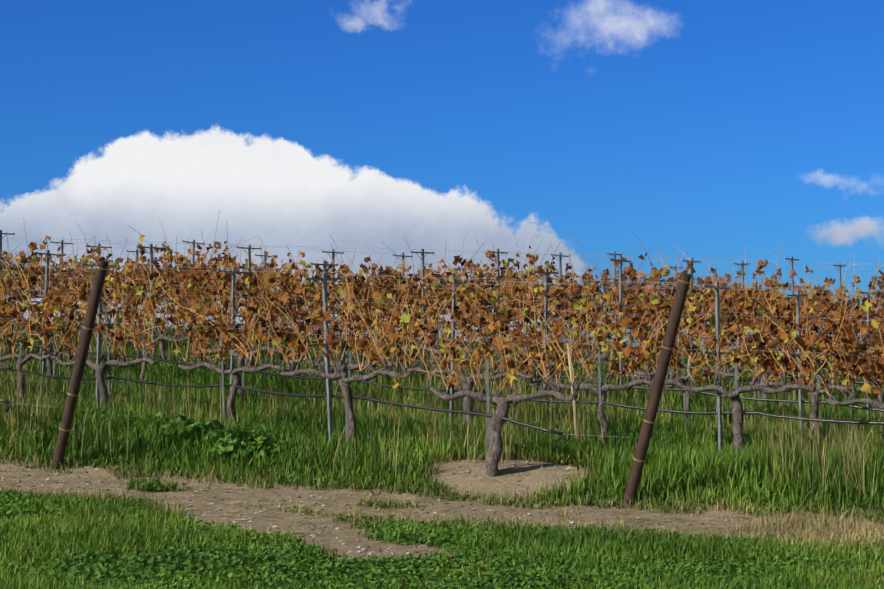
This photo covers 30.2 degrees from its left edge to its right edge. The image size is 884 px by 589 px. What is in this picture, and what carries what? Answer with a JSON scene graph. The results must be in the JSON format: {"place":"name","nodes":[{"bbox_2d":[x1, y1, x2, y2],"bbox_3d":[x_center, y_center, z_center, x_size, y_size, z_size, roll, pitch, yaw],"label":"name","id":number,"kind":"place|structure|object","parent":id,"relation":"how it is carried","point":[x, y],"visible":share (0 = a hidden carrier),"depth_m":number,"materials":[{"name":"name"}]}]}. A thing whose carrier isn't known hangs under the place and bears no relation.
{"place":"outdoors","nodes":[
{"label":"outdoors","id":0,"kind":"place"},
{"bbox_2d":[0,365,883,588],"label":"hillside ground","id":1,"kind":"structure","parent":0,"point":[471,483],"depth_m":15.45,"materials":[{"name":"soil"}]},
{"bbox_2d":[0,230,14,337],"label":"trellis post","id":2,"kind":"object","parent":1,"relation":"on","point":[1,233],"visible":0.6,"depth_m":28.54,"materials":[{"name":"metal"}]},
{"bbox_2d":[2,240,20,281],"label":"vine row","id":3,"kind":"object","parent":1,"relation":"on","point":[7,258],"visible":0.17,"depth_m":32.06,"materials":[{"name":"brown plant"}]},
{"bbox_2d":[0,269,23,319],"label":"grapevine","id":4,"kind":"object","parent":1,"relation":"on","point":[5,290],"visible":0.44,"depth_m":24.83,"materials":[{"name":"brown plant"}]},
{"bbox_2d":[0,304,44,369],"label":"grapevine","id":5,"kind":"object","parent":1,"relation":"on","point":[13,315],"visible":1,"depth_m":17.24,"materials":[{"name":"brown plant"}]},
{"bbox_2d":[2,238,54,299],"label":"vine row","id":6,"kind":"object","parent":1,"relation":"on","point":[7,254],"visible":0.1,"depth_m":35.44,"materials":[{"name":"brown plant"}]},
{"bbox_2d":[0,218,63,340],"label":"grapevine","id":7,"kind":"object","parent":1,"relation":"on","point":[31,279],"visible":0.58,"depth_m":28.13,"materials":[{"name":"brown plant"}]},
{"bbox_2d":[0,255,84,404],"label":"grapevine","id":8,"kind":"object","parent":1,"relation":"on","point":[44,333],"visible":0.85,"depth_m":20.74,"materials":[{"name":"brown plant"}]},
{"bbox_2d":[28,250,63,379],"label":"trellis post row","id":9,"kind":"object","parent":1,"relation":"on","point":[47,254],"visible":0.48,"depth_m":24.30,"materials":[{"name":"metal"}]},
{"bbox_2d":[10,233,87,315],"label":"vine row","id":10,"kind":"object","parent":1,"relation":"on","point":[76,262],"visible":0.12,"depth_m":31.27,"materials":[{"name":"brown plant"}]},
{"bbox_2d":[1,251,110,380],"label":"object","id":11,"kind":"object","parent":1,"relation":"on","point":[58,300],"visible":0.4,"depth_m":24.07,"materials":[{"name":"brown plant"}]},
{"bbox_2d":[36,236,95,307],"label":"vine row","id":12,"kind":"object","parent":1,"relation":"on","point":[53,265],"visible":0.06,"depth_m":34.99,"materials":[{"name":"brown plant"}]},
{"bbox_2d":[51,259,108,468],"bbox_3d":[-3.755,0.872,16.820,0.890,2.450,0.120,-1,-2,36],"label":"end post","id":13,"kind":"object","parent":1,"relation":"on","point":[80,360],"visible":0.94,"depth_m":16.75,"materials":[{"name":"brown metal"}]},
{"bbox_2d":[37,238,132,351],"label":"grapevine","id":14,"kind":"object","parent":1,"relation":"on","point":[64,275],"visible":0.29,"depth_m":27.20,"materials":[{"name":"brown plant"}]},
{"bbox_2d":[78,263,119,407],"bbox_3d":[-4.212,0.719,20.109,0.088,2.263,0.660,-1,-2,36],"label":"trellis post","id":15,"kind":"object","parent":1,"relation":"on","point":[99,335],"visible":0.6,"depth_m":20.09,"materials":[{"name":"metal"}]},
{"bbox_2d":[107,331,109,402],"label":"vine stake row","id":16,"kind":"object","parent":1,"relation":"on","point":[108,369],"visible":0.57,"depth_m":20.08,"materials":[{"name":"metal"}]},
{"bbox_2d":[64,221,158,332],"bbox_3d":[-6.160,-0.193,30.347,2.739,2.446,0.697,-1,-2,34],"label":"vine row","id":17,"kind":"object","parent":1,"relation":"on","point":[110,271],"visible":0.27,"depth_m":30.20,"materials":[{"name":"brown plant"}]},
{"bbox_2d":[47,253,193,410],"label":"grapevine","id":18,"kind":"object","parent":1,"relation":"on","point":[101,368],"visible":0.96,"depth_m":19.84,"materials":[{"name":"brown plant"}]},
{"bbox_2d":[93,259,179,309],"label":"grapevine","id":19,"kind":"object","parent":1,"relation":"on","point":[158,281],"visible":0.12,"depth_m":32.96,"materials":[{"name":"brown plant"}]},
{"bbox_2d":[74,251,208,389],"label":"grapevine","id":20,"kind":"object","parent":1,"relation":"on","point":[152,275],"visible":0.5,"depth_m":22.97,"materials":[{"name":"brown plant"}]},
{"bbox_2d":[107,235,191,312],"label":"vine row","id":21,"kind":"object","parent":1,"relation":"on","point":[175,256],"visible":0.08,"depth_m":36.09,"materials":[{"name":"brown plant"}]},
{"bbox_2d":[136,244,164,360],"bbox_3d":[-4.649,0.316,26.335,0.132,2.264,0.660,-1,-2,36],"label":"trellis post","id":22,"kind":"object","parent":1,"relation":"on","point":[151,247],"visible":0.5,"depth_m":26.35,"materials":[{"name":"metal"}]},
{"bbox_2d":[0,404,302,458],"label":"weeds","id":23,"kind":"object","parent":1,"relation":"on","point":[231,443],"visible":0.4,"depth_m":17.45,"materials":[{"name":"green plant"}]},
{"bbox_2d":[110,241,208,365],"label":"grapevine","id":24,"kind":"object","parent":1,"relation":"on","point":[179,260],"visible":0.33,"depth_m":26.03,"materials":[{"name":"brown plant"}]},
{"bbox_2d":[125,210,227,340],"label":"grapevine","id":25,"kind":"object","parent":1,"relation":"on","point":[168,255],"visible":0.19,"depth_m":29.59,"materials":[{"name":"brown plant"}]},
{"bbox_2d":[182,240,204,327],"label":"trellis post","id":26,"kind":"object","parent":1,"relation":"on","point":[193,242],"visible":0.33,"depth_m":32.58,"materials":[{"name":"metal"}]},
{"bbox_2d":[153,221,256,302],"bbox_3d":[-4.927,-0.193,32.430,2.834,2.465,0.704,-1,-2,30],"label":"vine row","id":27,"kind":"object","parent":1,"relation":"on","point":[161,259],"visible":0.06,"depth_m":32.12,"materials":[{"name":"brown plant"}]},
{"bbox_2d":[173,241,244,305],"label":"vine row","id":28,"kind":"object","parent":1,"relation":"on","point":[205,256],"visible":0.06,"depth_m":35.35,"materials":[{"name":"brown plant"}]},
{"bbox_2d":[220,337,224,425],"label":"vine stake row","id":29,"kind":"object","parent":1,"relation":"on","point":[222,369],"visible":0.57,"depth_m":18.90,"materials":[{"name":"metal"}]},
{"bbox_2d":[217,267,249,391],"bbox_3d":[-2.824,0.728,22.101,0.045,2.185,0.660,-1,-2,36],"label":"trellis post","id":30,"kind":"object","parent":1,"relation":"on","point":[234,272],"visible":0.5,"depth_m":22.10,"materials":[{"name":"metal"}]},
{"bbox_2d":[172,230,302,376],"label":"grapevine","id":31,"kind":"object","parent":1,"relation":"on","point":[257,280],"visible":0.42,"depth_m":24.98,"materials":[{"name":"brown plant"}]},
{"bbox_2d":[175,274,309,406],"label":"grapevine","id":32,"kind":"object","parent":1,"relation":"on","point":[227,317],"visible":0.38,"depth_m":21.90,"materials":[{"name":"brown plant"}]},
{"bbox_2d":[154,259,342,426],"bbox_3d":[-2.316,0.663,18.456,2.783,2.103,0.922,-1,-2,38],"label":"grapevine","id":33,"kind":"object","parent":1,"relation":"on","point":[238,341],"visible":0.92,"depth_m":18.89,"materials":[{"name":"brown plant"}]},
{"bbox_2d":[236,245,261,305],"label":"trellis post","id":34,"kind":"object","parent":1,"relation":"on","point":[249,259],"visible":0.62,"depth_m":28.34,"materials":[{"name":"metal"}]},
{"bbox_2d":[204,236,311,346],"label":"grapevine","id":35,"kind":"object","parent":1,"relation":"on","point":[288,266],"visible":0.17,"depth_m":28.04,"materials":[{"name":"brown plant"}]},
{"bbox_2d":[219,246,304,331],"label":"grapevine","id":36,"kind":"object","parent":1,"relation":"on","point":[246,260],"visible":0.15,"depth_m":31.40,"materials":[{"name":"brown plant"}]},
{"bbox_2d":[237,244,320,308],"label":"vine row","id":37,"kind":"object","parent":1,"relation":"on","point":[304,269],"visible":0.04,"depth_m":34.41,"materials":[{"name":"brown plant"}]},
{"bbox_2d":[310,260,338,380],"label":"trellis post row","id":38,"kind":"object","parent":1,"relation":"on","point":[324,264],"visible":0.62,"depth_m":24.23,"materials":[{"name":"metal"}]},
{"bbox_2d":[305,273,344,439],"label":"trellis post row","id":39,"kind":"object","parent":1,"relation":"on","point":[324,278],"visible":0.77,"depth_m":17.92,"materials":[{"name":"metal"}]},
{"bbox_2d":[322,249,343,316],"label":"trellis post","id":40,"kind":"object","parent":1,"relation":"on","point":[333,257],"visible":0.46,"depth_m":30.38,"materials":[{"name":"metal"}]},
{"bbox_2d":[290,249,393,351],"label":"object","id":41,"kind":"object","parent":1,"relation":"on","point":[358,289],"visible":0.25,"depth_m":27.02,"materials":[{"name":"brown plant"}]},
{"bbox_2d":[297,253,390,334],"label":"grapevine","id":42,"kind":"object","parent":1,"relation":"on","point":[373,269],"visible":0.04,"depth_m":33.38,"materials":[{"name":"brown plant"}]},
{"bbox_2d":[345,351,347,434],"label":"vine stake row","id":43,"kind":"object","parent":1,"relation":"on","point":[346,361],"depth_m":17.93,"materials":[{"name":"metal"}]},
{"bbox_2d":[276,235,422,384],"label":"grapevine","id":44,"kind":"object","parent":1,"relation":"on","point":[310,298],"visible":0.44,"depth_m":24.09,"materials":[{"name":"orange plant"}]},
{"bbox_2d":[299,260,402,317],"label":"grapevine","id":45,"kind":"object","parent":1,"relation":"on","point":[339,283],"visible":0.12,"depth_m":30.33,"materials":[{"name":"brown plant"}]},
{"bbox_2d":[254,268,450,449],"bbox_3d":[-1.021,0.749,17.822,2.494,2.112,0.774,-1,-2,36],"label":"grapevine","id":46,"kind":"object","parent":1,"relation":"on","point":[371,373],"visible":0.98,"depth_m":17.74,"materials":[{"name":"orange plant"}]},
{"bbox_2d":[282,274,445,411],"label":"grapevine","id":47,"kind":"object","parent":1,"relation":"on","point":[314,306],"visible":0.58,"depth_m":20.94,"materials":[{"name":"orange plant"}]},
{"bbox_2d":[348,241,482,310],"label":"grapevine","id":48,"kind":"object","parent":1,"relation":"on","point":[367,259],"visible":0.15,"depth_m":32.08,"materials":[{"name":"brown plant"}]},
{"bbox_2d":[370,242,475,353],"bbox_3d":[-0.348,0.107,29.283,2.347,2.234,0.600,-1,-2,37],"label":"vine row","id":49,"kind":"object","parent":1,"relation":"on","point":[442,286],"visible":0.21,"depth_m":29.14,"materials":[{"name":"brown plant"}]},
{"bbox_2d":[410,249,435,353],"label":"trellis post","id":50,"kind":"object","parent":1,"relation":"on","point":[422,252],"visible":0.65,"depth_m":26.15,"materials":[{"name":"metal"}]},
{"bbox_2d":[388,265,488,364],"bbox_3d":[-0.262,0.468,26.097,2.123,1.876,0.535,-1,-2,35],"label":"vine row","id":51,"kind":"object","parent":1,"relation":"on","point":[427,303],"visible":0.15,"depth_m":25.97,"materials":[{"name":"brown plant"}]},
{"bbox_2d":[0,310,883,520],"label":"vineyard grass","id":52,"kind":"structure","parent":1,"relation":"on","point":[775,454],"depth_m":18.54,"materials":[{"name":"green plant"}]},
{"bbox_2d":[0,436,883,588],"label":"headland grass","id":53,"kind":"structure","parent":1,"relation":"on","point":[50,545],"depth_m":12.34,"materials":[{"name":"green plant"}]},
{"bbox_2d":[0,448,883,552],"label":"dry grass edges","id":54,"kind":"object","parent":1,"relation":"on","point":[790,519],"depth_m":15.10,"materials":[{"name":"beige plant"}]},
{"bbox_2d":[0,459,883,559],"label":"pebbles","id":55,"kind":"object","parent":1,"relation":"on","point":[360,547],"visible":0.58,"depth_m":15.07,"materials":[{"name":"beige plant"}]},
{"bbox_2d":[0,306,883,444],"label":"drip irrigation hoses","id":56,"kind":"object","parent":1,"relation":"on","point":[562,434],"visible":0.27,"depth_m":19.39,"materials":[{"name":"black plastic"}]},
{"bbox_2d":[0,237,883,437],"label":"trellis wires","id":57,"kind":"object","parent":1,"relation":"on","point":[748,288],"visible":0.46,"depth_m":21.37,"materials":[{"name":"grey"}]},
{"bbox_2d":[436,279,468,423],"bbox_3d":[0.131,0.899,19.953,0.070,2.185,0.660,-1,-2,36],"label":"trellis post","id":58,"kind":"object","parent":1,"relation":"on","point":[453,337],"visible":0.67,"depth_m":19.94,"materials":[{"name":"metal"}]},
{"bbox_2d":[356,262,561,426],"bbox_3d":[0.121,0.743,19.676,3.092,2.238,0.974,-1,-2,35],"label":"grapevine","id":59,"kind":"object","parent":1,"relation":"on","point":[469,381],"visible":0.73,"depth_m":19.68,"materials":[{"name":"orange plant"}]},
{"bbox_2d":[463,347,465,420],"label":"vine stake row","id":60,"kind":"object","parent":1,"relation":"on","point":[464,353],"visible":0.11,"depth_m":19.87,"materials":[{"name":"metal"}]},
{"bbox_2d":[380,258,562,386],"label":"grapevine","id":61,"kind":"object","parent":1,"relation":"on","point":[480,302],"visible":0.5,"depth_m":22.55,"materials":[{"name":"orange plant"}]},
{"bbox_2d":[443,255,526,343],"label":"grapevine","id":62,"kind":"object","parent":1,"relation":"on","point":[490,291],"visible":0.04,"depth_m":34.20,"materials":[{"name":"brown plant"}]},
{"bbox_2d":[430,228,541,345],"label":"grapevine","id":63,"kind":"object","parent":1,"relation":"on","point":[532,263],"visible":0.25,"depth_m":31.15,"materials":[{"name":"brown plant"}]},
{"bbox_2d":[486,360,489,447],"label":"vine stake row","id":64,"kind":"object","parent":1,"relation":"on","point":[487,389],"visible":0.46,"depth_m":16.78,"materials":[{"name":"metal"}]},
{"bbox_2d":[389,275,588,476],"bbox_3d":[0.398,0.889,16.822,2.269,2.165,0.634,-1,-2,40],"label":"grapevine","id":65,"kind":"object","parent":1,"relation":"on","point":[495,448],"visible":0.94,"depth_m":16.64,"materials":[{"name":"brown plant"}]},
{"bbox_2d":[487,249,507,355],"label":"trellis post","id":66,"kind":"object","parent":1,"relation":"on","point":[497,258],"visible":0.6,"depth_m":28.22,"materials":[{"name":"metal"}]},
{"bbox_2d":[448,236,555,338],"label":"grapevine","id":67,"kind":"object","parent":1,"relation":"on","point":[500,279],"visible":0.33,"depth_m":27.92,"materials":[{"name":"brown plant"}]},
{"bbox_2d":[455,232,581,379],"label":"grapevine","id":68,"kind":"object","parent":1,"relation":"on","point":[531,294],"visible":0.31,"depth_m":24.94,"materials":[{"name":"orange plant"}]},
{"bbox_2d":[531,268,558,399],"bbox_3d":[1.387,0.784,21.989,0.070,2.276,0.660,-1,-2,36],"label":"trellis post","id":69,"kind":"object","parent":1,"relation":"on","point":[546,272],"visible":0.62,"depth_m":21.98,"materials":[{"name":"metal"}]},
{"bbox_2d":[483,275,608,407],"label":"grapevine","id":70,"kind":"object","parent":1,"relation":"on","point":[589,346],"visible":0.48,"depth_m":21.90,"materials":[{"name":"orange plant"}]},
{"bbox_2d":[550,252,568,349],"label":"trellis post","id":71,"kind":"object","parent":1,"relation":"on","point":[560,264],"visible":0.4,"depth_m":30.32,"materials":[{"name":"metal"}]},
{"bbox_2d":[522,238,603,339],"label":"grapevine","id":72,"kind":"object","parent":1,"relation":"on","point":[570,280],"visible":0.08,"depth_m":33.00,"materials":[{"name":"brown plant"}]},
{"bbox_2d":[566,343,576,438],"bbox_3d":[1.515,1.239,18.897,0.158,1.353,0.048,0,-1,7],"label":"wooden stake","id":73,"kind":"object","parent":1,"relation":"on","point":[571,380],"visible":0.59,"depth_m":18.89,"materials":[{"name":"brown wood"}]},
{"bbox_2d":[538,234,628,350],"bbox_3d":[2.656,0.086,30.206,2.047,2.442,0.729,-1,-2,37],"label":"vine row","id":74,"kind":"object","parent":1,"relation":"on","point":[610,300],"visible":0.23,"depth_m":30.29,"materials":[{"name":"brown plant"}]},
{"bbox_2d":[526,249,661,361],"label":"grapevine","id":75,"kind":"object","parent":1,"relation":"on","point":[632,276],"visible":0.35,"depth_m":26.86,"materials":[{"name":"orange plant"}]},
{"bbox_2d":[598,353,600,433],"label":"vine stake row","id":76,"kind":"object","parent":1,"relation":"on","point":[599,381],"visible":0.36,"depth_m":18.76,"materials":[{"name":"metal"}]},
{"bbox_2d":[493,283,713,441],"bbox_3d":[1.882,0.912,18.788,3.055,2.066,0.672,-1,-2,38],"label":"grapevine","id":77,"kind":"object","parent":1,"relation":"on","point":[645,340],"visible":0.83,"depth_m":18.68,"materials":[{"name":"brown plant"}]},
{"bbox_2d":[608,257,630,384],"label":"trellis post","id":78,"kind":"object","parent":1,"relation":"on","point":[620,260],"visible":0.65,"depth_m":24.07,"materials":[{"name":"metal"}]},
{"bbox_2d":[573,261,677,339],"bbox_3d":[3.656,0.330,32.156,2.196,2.006,0.676,-1,-2,37],"label":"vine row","id":79,"kind":"object","parent":1,"relation":"on","point":[606,272],"visible":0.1,"depth_m":32.47,"materials":[{"name":"brown plant"}]},
{"bbox_2d":[556,261,734,392],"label":"grapevine","id":80,"kind":"object","parent":1,"relation":"on","point":[635,311],"visible":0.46,"depth_m":24.01,"materials":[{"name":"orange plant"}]},
{"bbox_2d":[623,273,691,504],"bbox_3d":[2.013,1.051,15.624,0.817,2.510,0.120,-1,-2,36],"label":"end post","id":81,"kind":"object","parent":1,"relation":"on","point":[667,348],"visible":0.98,"depth_m":15.56,"materials":[{"name":"brown metal"}]},
{"bbox_2d":[599,231,735,322],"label":"grapevine","id":82,"kind":"object","parent":1,"relation":"on","point":[658,276],"visible":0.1,"depth_m":28.77,"materials":[{"name":"brown plant"}]},
{"bbox_2d":[608,244,757,372],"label":"grapevine","id":83,"kind":"object","parent":1,"relation":"on","point":[700,299],"visible":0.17,"depth_m":25.85,"materials":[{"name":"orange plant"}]},
{"bbox_2d":[681,348,685,419],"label":"vine stake row","id":84,"kind":"object","parent":1,"relation":"on","point":[682,361],"visible":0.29,"depth_m":20.85,"materials":[{"name":"metal"}]},
{"bbox_2d":[682,258,700,370],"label":"trellis post","id":85,"kind":"object","parent":1,"relation":"on","point":[692,264],"visible":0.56,"depth_m":26.06,"materials":[{"name":"metal"}]},
{"bbox_2d":[587,280,807,426],"bbox_3d":[3.120,0.852,20.610,3.146,2.075,0.664,-1,-2,44],"label":"grapevine","id":86,"kind":"object","parent":1,"relation":"on","point":[663,305],"visible":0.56,"depth_m":20.70,"materials":[{"name":"brown plant"}]},
{"bbox_2d":[702,282,731,453],"bbox_3d":[3.024,0.986,17.885,0.101,2.254,0.660,-1,-2,36],"label":"trellis post","id":87,"kind":"object","parent":1,"relation":"on","point":[717,287],"visible":0.77,"depth_m":17.87,"materials":[{"name":"metal"}]},
{"bbox_2d":[673,247,777,325],"bbox_3d":[5.382,0.226,30.931,2.152,2.318,0.668,-1,-2,38],"label":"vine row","id":88,"kind":"object","parent":1,"relation":"on","point":[728,280],"visible":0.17,"depth_m":30.84,"materials":[{"name":"brown plant"}]},
{"bbox_2d":[733,260,749,338],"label":"trellis post","id":89,"kind":"object","parent":1,"relation":"on","point":[742,264],"visible":0.4,"depth_m":28.11,"materials":[{"name":"metal"}]},
{"bbox_2d":[629,278,867,455],"bbox_3d":[3.264,0.884,17.669,2.661,2.183,0.579,-1,-2,36],"label":"grapevine","id":90,"kind":"object","parent":1,"relation":"on","point":[737,406],"visible":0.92,"depth_m":17.56,"materials":[{"name":"brown plant"}]},
{"bbox_2d":[693,246,834,359],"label":"grapevine","id":91,"kind":"object","parent":1,"relation":"on","point":[761,263],"visible":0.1,"depth_m":27.60,"materials":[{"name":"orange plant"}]},
{"bbox_2d":[659,260,873,407],"bbox_3d":[4.471,0.652,22.708,2.963,2.272,1.000,0,-1,14],"label":"grapevine","id":92,"kind":"object","parent":1,"relation":"on","point":[737,335],"visible":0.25,"depth_m":22.85,"materials":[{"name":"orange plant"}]},
{"bbox_2d":[784,256,798,307],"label":"trellis post row","id":93,"kind":"object","parent":1,"relation":"on","point":[792,278],"visible":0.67,"depth_m":30.20,"materials":[{"name":"metal"}]},
{"bbox_2d":[706,268,883,437],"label":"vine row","id":94,"kind":"object","parent":1,"relation":"on","point":[815,395],"visible":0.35,"depth_m":19.78,"materials":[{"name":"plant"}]},
{"bbox_2d":[731,274,859,338],"bbox_3d":[6.931,0.437,32.565,2.861,2.060,0.936,-1,-2,38],"label":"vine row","id":95,"kind":"object","parent":1,"relation":"on","point":[753,284],"visible":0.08,"depth_m":32.86,"materials":[{"name":"brown plant"}]},
{"bbox_2d":[786,290,807,432],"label":"trellis post","id":96,"kind":"object","parent":1,"relation":"on","point":[798,295],"visible":0.52,"depth_m":19.82,"materials":[{"name":"metal"}]},
{"bbox_2d":[755,242,883,385],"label":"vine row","id":97,"kind":"object","parent":1,"relation":"on","point":[818,308],"visible":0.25,"depth_m":24.85,"materials":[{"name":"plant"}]},
{"bbox_2d":[755,269,883,333],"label":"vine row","id":98,"kind":"object","parent":1,"relation":"on","point":[777,293],"visible":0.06,"depth_m":29.75,"materials":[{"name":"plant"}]},
{"bbox_2d":[789,268,883,409],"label":"grapevine","id":99,"kind":"object","parent":1,"relation":"on","point":[865,373],"visible":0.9,"depth_m":17.00,"materials":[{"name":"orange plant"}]},
{"bbox_2d":[795,252,883,350],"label":"grapevine","id":100,"kind":"object","parent":1,"relation":"on","point":[858,296],"visible":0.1,"depth_m":32.04,"materials":[{"name":"brown plant"}]},
{"bbox_2d":[833,263,845,289],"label":"trellis post row","id":101,"kind":"object","parent":1,"relation":"on","point":[839,270],"visible":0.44,"depth_m":32.12,"materials":[{"name":"metal"}]},
{"bbox_2d":[803,291,883,415],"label":"grapevine","id":102,"kind":"object","parent":1,"relation":"on","point":[868,329],"visible":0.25,"depth_m":21.78,"materials":[{"name":"brown plant"}]},
{"bbox_2d":[805,277,883,364],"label":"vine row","id":103,"kind":"object","parent":1,"relation":"on","point":[835,305],"visible":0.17,"depth_m":26.96,"materials":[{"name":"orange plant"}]},
{"bbox_2d":[836,288,883,353],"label":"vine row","id":104,"kind":"object","parent":1,"relation":"on","point":[876,329],"visible":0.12,"depth_m":24.16,"materials":[{"name":"brown plant"}]},
{"bbox_2d":[858,290,876,416],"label":"trellis post row","id":105,"kind":"object","parent":1,"relation":"on","point":[868,337],"visible":0.42,"depth_m":21.87,"materials":[{"name":"metal"}]},
{"bbox_2d":[852,256,883,322],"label":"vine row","id":106,"kind":"object","parent":1,"relation":"on","point":[874,286],"visible":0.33,"depth_m":29.44,"materials":[{"name":"brown plant"}]},
{"bbox_2d":[0,0,883,352],"label":"sky","id":107,"kind":"structure","parent":0,"point":[725,129],"materials":[{"name":"blue"}]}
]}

